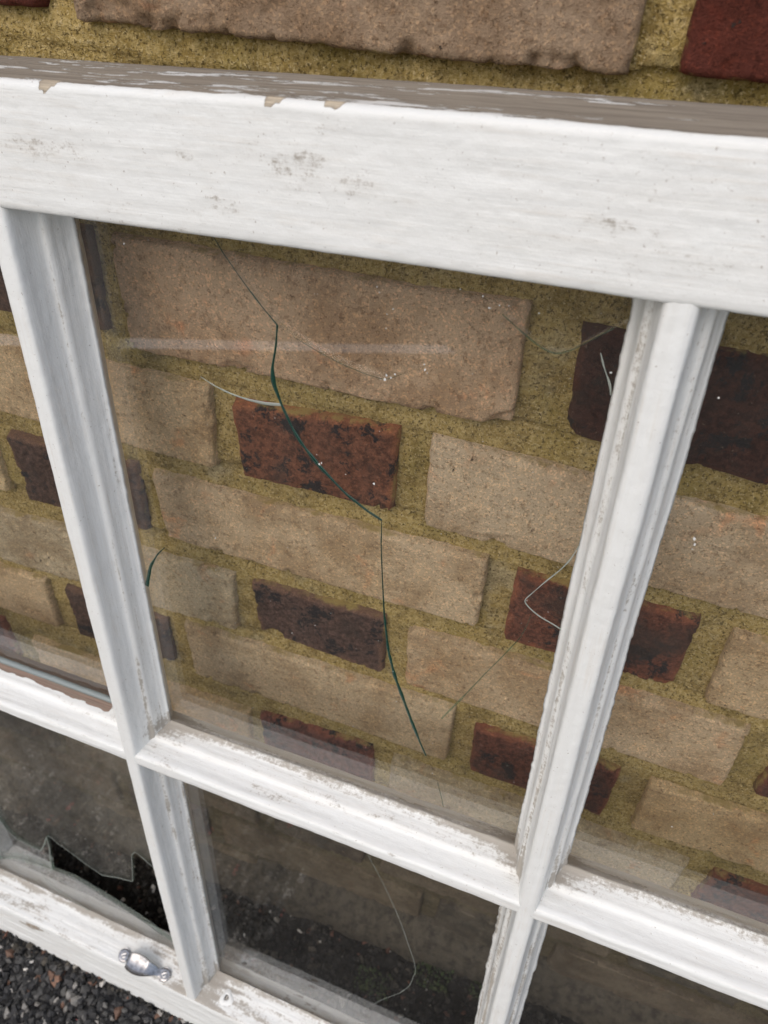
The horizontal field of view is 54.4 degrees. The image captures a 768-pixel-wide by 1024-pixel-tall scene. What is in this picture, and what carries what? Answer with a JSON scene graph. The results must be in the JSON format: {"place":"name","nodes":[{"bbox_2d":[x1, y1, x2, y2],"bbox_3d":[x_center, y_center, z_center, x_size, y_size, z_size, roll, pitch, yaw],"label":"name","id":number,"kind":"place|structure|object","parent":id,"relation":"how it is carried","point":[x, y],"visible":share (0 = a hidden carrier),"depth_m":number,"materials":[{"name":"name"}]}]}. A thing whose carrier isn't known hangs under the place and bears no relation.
{"place":"outdoors","nodes":[
{"label":"outdoors","id":0,"kind":"place"},
{"bbox_2d":[0,929,189,1023],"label":"ground","id":1,"kind":"structure","parent":0,"point":[53,1020],"depth_m":0.75,"materials":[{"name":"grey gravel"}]},
{"bbox_2d":[0,809,578,1023],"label":"soil strip","id":2,"kind":"object","parent":1,"relation":"on","point":[387,962],"visible":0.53,"depth_m":0.78,"materials":[{"name":"brown soil"}]},
{"bbox_2d":[0,805,582,1023],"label":"wall foot debris","id":3,"kind":"object","parent":2,"relation":"on","point":[311,965],"depth_m":0.78,"materials":[{"name":"grey gravel"}]},
{"bbox_2d":[353,964,392,1001],"bbox_3d":[-0.011,0.468,0.743,0.038,0.007,0.027,15,43,12],"label":"moss","id":4,"kind":"object","parent":2,"relation":"on","point":[364,987],"visible":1,"depth_m":0.74,"materials":[{"name":"green plant"}]},
{"bbox_2d":[413,961,454,995],"bbox_3d":[0.049,0.464,0.747,0.039,0.008,0.027,15,43,12],"label":"moss","id":5,"kind":"object","parent":2,"relation":"on","point":[437,983],"visible":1,"depth_m":0.74,"materials":[{"name":"green plant"}]},
{"bbox_2d":[468,980,481,998],"bbox_3d":[0.103,0.471,0.737,0.038,0.008,0.028,15,43,12],"label":"moss","id":6,"kind":"object","parent":2,"relation":"on","point":[473,990],"visible":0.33,"depth_m":0.74,"materials":[{"name":"green plant"}]},
{"bbox_2d":[0,55,767,1023],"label":"window sash","id":7,"kind":"object","parent":1,"relation":"on","point":[654,211],"depth_m":0.29,"materials":[{"name":"white paint"}]},
{"bbox_2d":[0,0,767,1023],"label":"brick wall","id":8,"kind":"structure","parent":1,"relation":"on","point":[278,548],"depth_m":0.42,"materials":[{"name":"beige brick"}]}
]}

